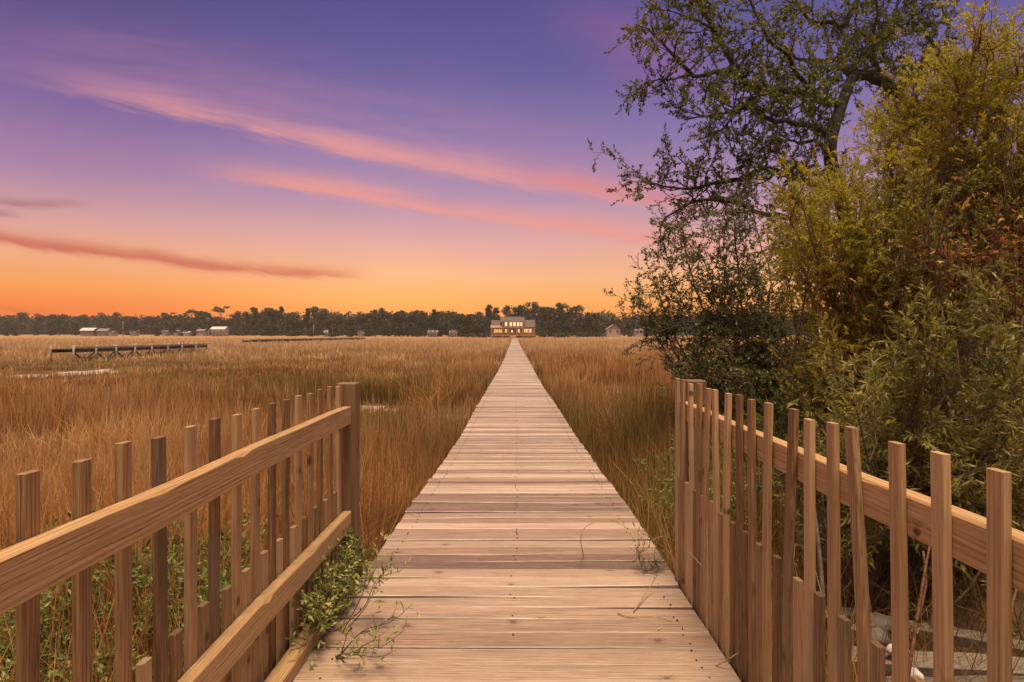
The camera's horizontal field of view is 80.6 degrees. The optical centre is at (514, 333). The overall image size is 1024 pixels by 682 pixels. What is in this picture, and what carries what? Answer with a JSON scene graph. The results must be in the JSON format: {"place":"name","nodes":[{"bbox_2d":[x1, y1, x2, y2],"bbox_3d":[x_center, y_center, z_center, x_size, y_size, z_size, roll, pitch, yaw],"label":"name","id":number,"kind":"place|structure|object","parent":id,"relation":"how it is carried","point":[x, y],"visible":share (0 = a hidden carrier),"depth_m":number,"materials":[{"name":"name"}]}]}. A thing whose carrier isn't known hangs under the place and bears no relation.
{"place":"outdoors","nodes":[
{"label":"outdoors","id":0,"kind":"place"},
{"bbox_2d":[7,369,123,377],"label":"mud flat","id":1,"kind":"structure","parent":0,"point":[95,371],"depth_m":34.06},
{"bbox_2d":[79,328,97,335],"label":"shore house","id":2,"kind":"structure","parent":0,"point":[88,331],"depth_m":300.00,"materials":[{"name":"grey"}]},
{"bbox_2d":[96,329,112,335],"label":"shore house","id":3,"kind":"structure","parent":0,"point":[101,332],"depth_m":300.00,"materials":[{"name":"grey"}]},
{"bbox_2d":[196,329,207,335],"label":"shore house","id":4,"kind":"structure","parent":0,"point":[201,332],"depth_m":300.00,"materials":[{"name":"white paint"}]},
{"bbox_2d":[208,327,228,335],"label":"shore house","id":5,"kind":"structure","parent":0,"point":[219,331],"depth_m":296.00,"materials":[{"name":"white paint"}]},
{"bbox_2d":[0,334,1023,681],"bbox_3d":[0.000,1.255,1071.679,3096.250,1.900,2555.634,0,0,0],"label":"ground","id":6,"kind":"structure","parent":0,"point":[886,602],"depth_m":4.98,"materials":[{"name":"brown plant"}]},
{"bbox_2d":[0,317,14,334],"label":"broadleaf tree","id":7,"kind":"object","parent":6,"relation":"on","point":[5,321],"visible":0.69,"depth_m":374.94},
{"bbox_2d":[3,324,15,335],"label":"broadleaf tree","id":8,"kind":"object","parent":6,"relation":"on","point":[8,328],"visible":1,"depth_m":307.66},
{"bbox_2d":[11,323,21,335],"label":"broadleaf tree","id":9,"kind":"object","parent":6,"relation":"on","point":[16,326],"visible":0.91,"depth_m":314.23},
{"bbox_2d":[12,312,29,334],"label":"broadleaf tree","id":10,"kind":"object","parent":6,"relation":"on","point":[22,318],"visible":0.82,"depth_m":389.51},
{"bbox_2d":[28,323,40,334],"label":"broadleaf tree","id":11,"kind":"object","parent":6,"relation":"on","point":[34,329],"visible":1,"depth_m":341.91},
{"bbox_2d":[32,313,44,333],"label":"broadleaf tree","id":12,"kind":"object","parent":6,"relation":"on","point":[39,318],"visible":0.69,"depth_m":383.90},
{"bbox_2d":[45,319,56,334],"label":"broadleaf tree","id":13,"kind":"object","parent":6,"relation":"on","point":[50,329],"visible":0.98,"depth_m":333.81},
{"bbox_2d":[46,314,63,334],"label":"broadleaf tree","id":14,"kind":"object","parent":6,"relation":"on","point":[52,317],"visible":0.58,"depth_m":377.29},
{"bbox_2d":[58,314,78,334],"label":"broadleaf tree","id":15,"kind":"object","parent":6,"relation":"on","point":[66,322],"visible":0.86,"depth_m":380.18,"materials":[{"name":"plant"}]},
{"bbox_2d":[69,321,79,334],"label":"broadleaf tree","id":16,"kind":"object","parent":6,"relation":"on","point":[75,326],"visible":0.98,"depth_m":334.25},
{"bbox_2d":[0,626,152,681],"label":"green bush","id":17,"kind":"object","parent":6,"relation":"on","point":[50,672],"visible":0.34,"depth_m":2.50,"materials":[{"name":"green plant"}]},
{"bbox_2d":[79,314,90,327],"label":"broadleaf tree","id":18,"kind":"object","parent":6,"relation":"on","point":[85,320],"visible":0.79,"depth_m":391.24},
{"bbox_2d":[0,538,178,680],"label":"green bush","id":19,"kind":"object","parent":6,"relation":"on","point":[45,618],"visible":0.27,"depth_m":2.87,"materials":[{"name":"green plant"}]},
{"bbox_2d":[94,312,109,328],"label":"broadleaf tree","id":20,"kind":"object","parent":6,"relation":"on","point":[101,317],"visible":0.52,"depth_m":374.57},
{"bbox_2d":[102,318,115,328],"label":"broadleaf tree","id":21,"kind":"object","parent":6,"relation":"on","point":[108,323],"visible":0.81,"depth_m":322.21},
{"bbox_2d":[109,312,121,331],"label":"broadleaf tree","id":22,"kind":"object","parent":6,"relation":"on","point":[116,317],"visible":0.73,"depth_m":381.75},
{"bbox_2d":[118,320,134,334],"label":"broadleaf tree","id":23,"kind":"object","parent":6,"relation":"on","point":[126,325],"visible":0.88,"depth_m":343.08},
{"bbox_2d":[50,342,209,361],"bbox_3d":[-33.930,1.724,54.982,2.128,1.760,18.239,0,0,3],"label":"old dock","id":24,"kind":"object","parent":6,"relation":"on","point":[96,349],"visible":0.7,"depth_m":51.68,"materials":[{"name":"wood"}]},
{"bbox_2d":[120,316,140,330],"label":"broadleaf tree","id":25,"kind":"object","parent":6,"relation":"on","point":[129,318],"visible":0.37,"depth_m":377.83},
{"bbox_2d":[137,316,151,334],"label":"broadleaf tree","id":26,"kind":"object","parent":6,"relation":"on","point":[144,323],"visible":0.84,"depth_m":379.09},
{"bbox_2d":[148,316,162,334],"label":"broadleaf tree","id":27,"kind":"object","parent":6,"relation":"on","point":[155,320],"visible":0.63,"depth_m":364.40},
{"bbox_2d":[149,323,161,335],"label":"broadleaf tree","id":28,"kind":"object","parent":6,"relation":"on","point":[154,329],"visible":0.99,"depth_m":300.93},
{"bbox_2d":[160,314,173,333],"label":"broadleaf tree","id":29,"kind":"object","parent":6,"relation":"on","point":[164,320],"visible":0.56,"depth_m":352.10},
{"bbox_2d":[177,321,191,335],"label":"broadleaf tree","id":30,"kind":"object","parent":6,"relation":"on","point":[185,325],"visible":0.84,"depth_m":300.34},
{"bbox_2d":[41,506,372,665],"bbox_3d":[-1.669,1.346,3.476,1.408,0.966,1.488,0,0,38],"label":"green bush","id":31,"kind":"object","parent":6,"relation":"on","point":[135,567],"visible":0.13,"depth_m":3.15,"materials":[{"name":"green plant"}]},
{"bbox_2d":[138,551,313,681],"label":"green bush","id":32,"kind":"object","parent":6,"relation":"on","point":[199,601],"visible":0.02,"depth_m":2.70,"materials":[{"name":"green plant"}]},
{"bbox_2d":[232,311,243,335],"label":"broadleaf tree","id":33,"kind":"object","parent":6,"relation":"on","point":[238,319],"visible":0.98,"depth_m":312.66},
{"bbox_2d":[249,307,258,335],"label":"pine tree","id":34,"kind":"object","parent":6,"relation":"on","point":[254,317],"visible":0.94,"depth_m":313.46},
{"bbox_2d":[254,312,271,335],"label":"broadleaf tree","id":35,"kind":"object","parent":6,"relation":"on","point":[264,319],"visible":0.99,"depth_m":309.76,"materials":[{"name":"plant"}]},
{"bbox_2d":[262,307,279,335],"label":"broadleaf tree","id":36,"kind":"object","parent":6,"relation":"on","point":[271,312],"visible":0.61,"depth_m":314.66,"materials":[{"name":"plant"}]},
{"bbox_2d":[276,306,284,335],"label":"pine tree","id":37,"kind":"object","parent":6,"relation":"on","point":[279,315],"visible":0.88,"depth_m":305.26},
{"bbox_2d":[275,316,292,335],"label":"broadleaf tree","id":38,"kind":"object","parent":6,"relation":"on","point":[286,326],"visible":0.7,"depth_m":300.29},
{"bbox_2d":[288,314,305,335],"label":"broadleaf tree","id":39,"kind":"object","parent":6,"relation":"on","point":[296,324],"visible":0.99,"depth_m":297.44,"materials":[{"name":"plant"}]},
{"bbox_2d":[242,337,365,342],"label":"old dock","id":40,"kind":"object","parent":6,"relation":"on","point":[287,340],"visible":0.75,"depth_m":123.22,"materials":[{"name":"wood"}]},
{"bbox_2d":[305,320,316,335],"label":"broadleaf tree","id":41,"kind":"object","parent":6,"relation":"on","point":[309,325],"visible":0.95,"depth_m":287.91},
{"bbox_2d":[309,306,324,335],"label":"broadleaf tree","id":42,"kind":"object","parent":6,"relation":"on","point":[315,315],"visible":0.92,"depth_m":301.68,"materials":[{"name":"plant"}]},
{"bbox_2d":[318,308,333,333],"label":"broadleaf tree","id":43,"kind":"object","parent":6,"relation":"on","point":[324,313],"visible":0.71,"depth_m":304.13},
{"bbox_2d":[322,318,337,333],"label":"broadleaf tree","id":44,"kind":"object","parent":6,"relation":"on","point":[327,321],"visible":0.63,"depth_m":278.19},
{"bbox_2d":[328,324,337,336],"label":"broadleaf tree","id":45,"kind":"object","parent":6,"relation":"on","point":[334,328],"visible":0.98,"depth_m":262.23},
{"bbox_2d":[333,315,344,335],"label":"broadleaf tree","id":46,"kind":"object","parent":6,"relation":"on","point":[340,321],"visible":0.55,"depth_m":300.26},
{"bbox_2d":[337,317,354,335],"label":"broadleaf tree","id":47,"kind":"object","parent":6,"relation":"on","point":[348,323],"visible":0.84,"depth_m":294.42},
{"bbox_2d":[345,325,357,336],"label":"broadleaf tree","id":48,"kind":"object","parent":6,"relation":"on","point":[352,329],"visible":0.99,"depth_m":257.55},
{"bbox_2d":[349,311,362,335],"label":"broadleaf tree","id":49,"kind":"object","parent":6,"relation":"on","point":[356,320],"visible":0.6,"depth_m":294.01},
{"bbox_2d":[356,313,372,333],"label":"broadleaf tree","id":50,"kind":"object","parent":6,"relation":"on","point":[364,317],"visible":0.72,"depth_m":291.01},
{"bbox_2d":[362,323,373,336],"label":"broadleaf tree","id":51,"kind":"object","parent":6,"relation":"on","point":[367,327],"visible":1,"depth_m":280.50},
{"bbox_2d":[369,309,379,335],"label":"broadleaf tree","id":52,"kind":"object","parent":6,"relation":"on","point":[375,312],"visible":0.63,"depth_m":292.11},
{"bbox_2d":[380,312,395,335],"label":"broadleaf tree","id":53,"kind":"object","parent":6,"relation":"on","point":[386,320],"visible":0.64,"depth_m":291.24,"materials":[{"name":"plant"}]},
{"bbox_2d":[389,310,407,336],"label":"broadleaf tree","id":54,"kind":"object","parent":6,"relation":"on","point":[397,318],"visible":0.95,"depth_m":281.21,"materials":[{"name":"plant"}]},
{"bbox_2d":[399,311,417,336],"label":"broadleaf tree","id":55,"kind":"object","parent":6,"relation":"on","point":[410,320],"visible":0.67,"depth_m":285.00,"materials":[{"name":"plant"}]},
{"bbox_2d":[0,309,822,335],"bbox_3d":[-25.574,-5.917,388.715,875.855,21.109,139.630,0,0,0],"label":"woodland","id":56,"kind":"object","parent":6,"relation":"on","point":[220,322],"visible":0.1,"depth_m":351.32,"materials":[{"name":"plant"}]},
{"bbox_2d":[410,326,421,336],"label":"broadleaf tree","id":57,"kind":"object","parent":6,"relation":"on","point":[414,330],"visible":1,"depth_m":270.77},
{"bbox_2d":[413,312,431,336],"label":"broadleaf tree","id":58,"kind":"object","parent":6,"relation":"on","point":[421,315],"visible":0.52,"depth_m":282.75,"materials":[{"name":"plant"}]},
{"bbox_2d":[427,330,438,336],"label":"shore house","id":59,"kind":"structure","parent":6,"relation":"on","point":[432,333],"depth_m":262.00,"materials":[{"name":"grey"}]},
{"bbox_2d":[429,309,438,329],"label":"pine tree","id":60,"kind":"object","parent":6,"relation":"on","point":[433,317],"visible":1,"depth_m":281.15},
{"bbox_2d":[434,312,447,336],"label":"broadleaf tree","id":61,"kind":"object","parent":6,"relation":"on","point":[438,317],"visible":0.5,"depth_m":287.50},
{"bbox_2d":[439,311,456,336],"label":"broadleaf tree","id":62,"kind":"object","parent":6,"relation":"on","point":[448,319],"visible":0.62,"depth_m":284.84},
{"bbox_2d":[448,313,467,336],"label":"broadleaf tree","id":63,"kind":"object","parent":6,"relation":"on","point":[456,320],"visible":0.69,"depth_m":275.52,"materials":[{"name":"plant"}]},
{"bbox_2d":[456,316,472,335],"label":"broadleaf tree","id":64,"kind":"object","parent":6,"relation":"on","point":[466,322],"visible":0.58,"depth_m":275.86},
{"bbox_2d":[464,313,479,334],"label":"broadleaf tree","id":65,"kind":"object","parent":6,"relation":"on","point":[472,317],"visible":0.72,"depth_m":272.11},
{"bbox_2d":[475,317,487,336],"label":"broadleaf tree","id":66,"kind":"object","parent":6,"relation":"on","point":[481,322],"visible":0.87,"depth_m":270.89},
{"bbox_2d":[484,304,492,336],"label":"pine tree","id":67,"kind":"object","parent":6,"relation":"on","point":[488,308],"visible":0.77,"depth_m":282.39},
{"bbox_2d":[501,305,512,316],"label":"broadleaf tree","id":68,"kind":"object","parent":6,"relation":"on","point":[506,313],"visible":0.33,"depth_m":269.45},
{"bbox_2d":[291,338,740,681],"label":"boardwalk","id":69,"kind":"structure","parent":6,"relation":"on","point":[499,578],"depth_m":2.86,"materials":[{"name":"brown wood"}]},
{"bbox_2d":[0,382,359,681],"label":"picket fence","id":70,"kind":"object","parent":69,"relation":"attached to","point":[250,643],"visible":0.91,"depth_m":1.60,"materials":[{"name":"brown wood"}]},
{"bbox_2d":[282,532,363,669],"bbox_3d":[-0.760,1.028,2.410,0.220,0.311,0.720,0,0,0],"label":"weed","id":71,"kind":"object","parent":69,"relation":"on","point":[324,611],"visible":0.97,"depth_m":2.40,"materials":[{"name":"green plant"}]},
{"bbox_2d":[341,525,374,592],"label":"weed","id":72,"kind":"object","parent":69,"relation":"on","point":[361,555],"visible":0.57,"depth_m":2.79,"materials":[{"name":"green plant"}]},
{"bbox_2d":[334,531,410,632],"bbox_3d":[-0.562,0.989,2.399,0.238,0.369,0.201,0,0,32],"label":"weed","id":73,"kind":"object","parent":69,"relation":"on","point":[370,576],"visible":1,"depth_m":2.42,"materials":[{"name":"green plant"}]},
{"bbox_2d":[334,600,419,668],"bbox_3d":[-0.497,1.069,2.139,0.314,0.208,0.241,0,0,0],"label":"weed","id":74,"kind":"object","parent":69,"relation":"on","point":[355,652],"visible":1,"depth_m":2.12,"materials":[{"name":"green plant"}]},
{"bbox_2d":[631,521,670,573],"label":"weed","id":75,"kind":"object","parent":69,"relation":"on","point":[639,561],"visible":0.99,"depth_m":2.99,"materials":[{"name":"green plant"}]},
{"bbox_2d":[675,378,1023,681],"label":"picket fence","id":76,"kind":"object","parent":69,"relation":"attached to","point":[725,589],"visible":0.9,"depth_m":1.58,"materials":[{"name":"brown wood"}]},
{"bbox_2d":[523,302,535,319],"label":"broadleaf tree","id":77,"kind":"object","parent":6,"relation":"on","point":[528,312],"visible":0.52,"depth_m":275.46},
{"bbox_2d":[531,306,553,336],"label":"broadleaf tree","id":78,"kind":"object","parent":6,"relation":"on","point":[541,317],"visible":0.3,"depth_m":277.92,"materials":[{"name":"plant"}]},
{"bbox_2d":[535,306,563,336],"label":"broadleaf tree","id":79,"kind":"object","parent":6,"relation":"on","point":[553,313],"visible":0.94,"depth_m":266.60,"materials":[{"name":"plant"}]},
{"bbox_2d":[560,303,573,335],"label":"broadleaf tree","id":80,"kind":"object","parent":6,"relation":"on","point":[566,319],"visible":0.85,"depth_m":271.03,"materials":[{"name":"plant"}]},
{"bbox_2d":[568,305,584,336],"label":"broadleaf tree","id":81,"kind":"object","parent":6,"relation":"on","point":[576,314],"visible":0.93,"depth_m":266.68,"materials":[{"name":"plant"}]},
{"bbox_2d":[576,312,600,336],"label":"broadleaf tree","id":82,"kind":"object","parent":6,"relation":"on","point":[588,321],"visible":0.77,"depth_m":268.34,"materials":[{"name":"plant"}]},
{"bbox_2d":[592,314,602,335],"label":"broadleaf tree","id":83,"kind":"object","parent":6,"relation":"on","point":[599,326],"visible":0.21,"depth_m":276.84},
{"bbox_2d":[598,317,613,335],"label":"broadleaf tree","id":84,"kind":"object","parent":6,"relation":"on","point":[603,319],"visible":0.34,"depth_m":286.95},
{"bbox_2d":[632,434,756,491],"bbox_3d":[1.988,1.610,6.629,1.503,1.134,1.042,0,0,0],"label":"green bush","id":85,"kind":"object","parent":6,"relation":"on","point":[668,450],"visible":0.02,"depth_m":6.44,"materials":[{"name":"green plant"}]},
{"bbox_2d":[637,448,782,558],"bbox_3d":[1.529,1.468,4.938,1.070,1.111,0.942,0,0,43],"label":"green bush","id":86,"kind":"object","parent":6,"relation":"on","point":[671,489],"visible":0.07,"depth_m":4.93,"materials":[{"name":"green plant"}]},
{"bbox_2d":[597,166,864,473],"bbox_3d":[2.884,0.004,7.905,3.545,4.045,2.781,0,0,0],"label":"wax myrtle","id":87,"kind":"object","parent":6,"relation":"on","point":[749,353],"visible":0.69,"depth_m":7.81,"materials":[{"name":"green plant"}]},
{"bbox_2d":[720,351,862,521],"bbox_3d":[2.390,0.991,5.441,1.140,1.689,1.171,0,0,-17],"label":"green bush","id":88,"kind":"object","parent":6,"relation":"on","point":[777,427],"visible":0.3,"depth_m":5.36,"materials":[{"name":"green plant"}]},
{"bbox_2d":[587,0,1023,421],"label":"oak tree","id":89,"kind":"object","parent":6,"relation":"on","point":[874,40],"visible":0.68,"depth_m":8.92,"materials":[{"name":"green plant"}]},
{"bbox_2d":[809,124,837,161],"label":"hanging moss","id":90,"kind":"object","parent":89,"relation":"hanging from","point":[822,138],"visible":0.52,"depth_m":9.37,"materials":[{"name":"plant"}]},
{"bbox_2d":[874,96,909,119],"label":"hanging moss","id":91,"kind":"object","parent":89,"relation":"hanging from","point":[888,104],"visible":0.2,"depth_m":9.70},
{"bbox_2d":[633,424,1023,681],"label":"undergrowth","id":92,"kind":"object","parent":6,"relation":"on","point":[850,601],"visible":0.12,"depth_m":3.00,"materials":[{"name":"green plant"}]},
{"bbox_2d":[816,513,826,617],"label":"dead branch","id":93,"kind":"object","parent":92,"relation":"on","point":[820,568],"visible":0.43,"depth_m":2.79,"materials":[{"name":"grey wood"}]},
{"bbox_2d":[871,626,890,646],"bbox_3d":[1.629,1.381,2.750,0.156,0.078,0.114,0,0,0],"label":"stone","id":94,"kind":"object","parent":92,"relation":"on","point":[880,632],"visible":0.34,"depth_m":2.71,"materials":[{"name":"stone"}]},
{"bbox_2d":[871,617,890,633],"bbox_3d":[1.736,1.378,2.849,0.130,0.067,0.095,0,0,0],"label":"stone","id":95,"kind":"object","parent":92,"relation":"on","point":[879,622],"visible":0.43,"depth_m":2.83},
{"bbox_2d":[909,546,930,681],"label":"dead branch","id":96,"kind":"object","parent":92,"relation":"on","point":[922,593],"visible":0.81,"depth_m":2.27,"materials":[{"name":"wood"}]},
{"bbox_2d":[730,416,1023,555],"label":"thicket shrub","id":97,"kind":"object","parent":6,"relation":"on","point":[759,488],"visible":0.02,"depth_m":4.38,"materials":[{"name":"green plant"}]},
{"bbox_2d":[752,27,1023,464],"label":"olive shrub","id":98,"kind":"object","parent":6,"relation":"on","point":[830,281],"visible":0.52,"depth_m":5.25,"materials":[{"name":"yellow plant"}]},
{"bbox_2d":[775,257,1023,651],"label":"narrow leaved shrub","id":99,"kind":"object","parent":6,"relation":"on","point":[970,458],"visible":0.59,"depth_m":3.15,"materials":[{"name":"green plant"}]},
{"bbox_2d":[782,133,1023,469],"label":"thicket shrub","id":100,"kind":"object","parent":6,"relation":"on","point":[797,312],"visible":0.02,"depth_m":6.26,"materials":[{"name":"green plant"}]},
{"bbox_2d":[828,112,1023,507],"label":"gum sapling","id":101,"kind":"object","parent":6,"relation":"on","point":[1001,239],"visible":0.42,"depth_m":3.38,"materials":[{"name":"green plant"}]},
{"bbox_2d":[841,606,1023,656],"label":"driftwood plank","id":102,"kind":"object","parent":6,"relation":"on","point":[966,640],"visible":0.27,"depth_m":2.75,"materials":[{"name":"grey wood"}]},
{"bbox_2d":[851,612,887,635],"bbox_3d":[1.668,1.373,2.850,0.322,0.050,0.060,0,0,-39],"label":"driftwood plank","id":103,"kind":"object","parent":102,"relation":"on","point":[879,615],"visible":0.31,"depth_m":2.89,"materials":[{"name":"wood"}]},
{"bbox_2d":[851,123,1023,461],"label":"olive shrub","id":104,"kind":"object","parent":6,"relation":"on","point":[920,215],"visible":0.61,"depth_m":4.63,"materials":[{"name":"green plant"}]},
{"bbox_2d":[852,646,1023,676],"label":"driftwood plank","id":105,"kind":"object","parent":6,"relation":"on","point":[927,670],"visible":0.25,"depth_m":2.43,"materials":[{"name":"grey wood"}]},
{"bbox_2d":[855,675,1023,681],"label":"driftwood plank","id":106,"kind":"object","parent":6,"relation":"on","point":[978,678],"visible":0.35,"depth_m":2.23,"materials":[{"name":"grey wood"}]},
{"bbox_2d":[910,667,924,679],"bbox_3d":[1.507,1.299,2.305,0.098,0.060,0.084,0,0,32],"label":"stone","id":107,"kind":"object","parent":106,"relation":"on","point":[917,672],"visible":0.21,"depth_m":2.28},
{"bbox_2d":[901,0,1023,439],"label":"olive shrub","id":108,"kind":"object","parent":6,"relation":"on","point":[986,127],"visible":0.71,"depth_m":4.84,"materials":[{"name":"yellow plant"}]},
{"bbox_2d":[904,192,1023,466],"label":"red vine","id":109,"kind":"object","parent":6,"relation":"on","point":[963,252],"visible":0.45,"depth_m":4.39,"materials":[{"name":"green plant"}]},
{"bbox_2d":[0,0,1023,319],"label":"sky","id":110,"kind":"structure","parent":0,"point":[157,157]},
{"bbox_2d":[490,316,535,337],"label":"marsh house","id":111,"kind":"structure","parent":0,"point":[513,327],"depth_m":238.20,"materials":[{"name":"beige"}]},
{"bbox_2d":[605,325,620,336],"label":"shore house","id":112,"kind":"structure","parent":0,"point":[613,330],"depth_m":262.00,"materials":[{"name":"white paint"}]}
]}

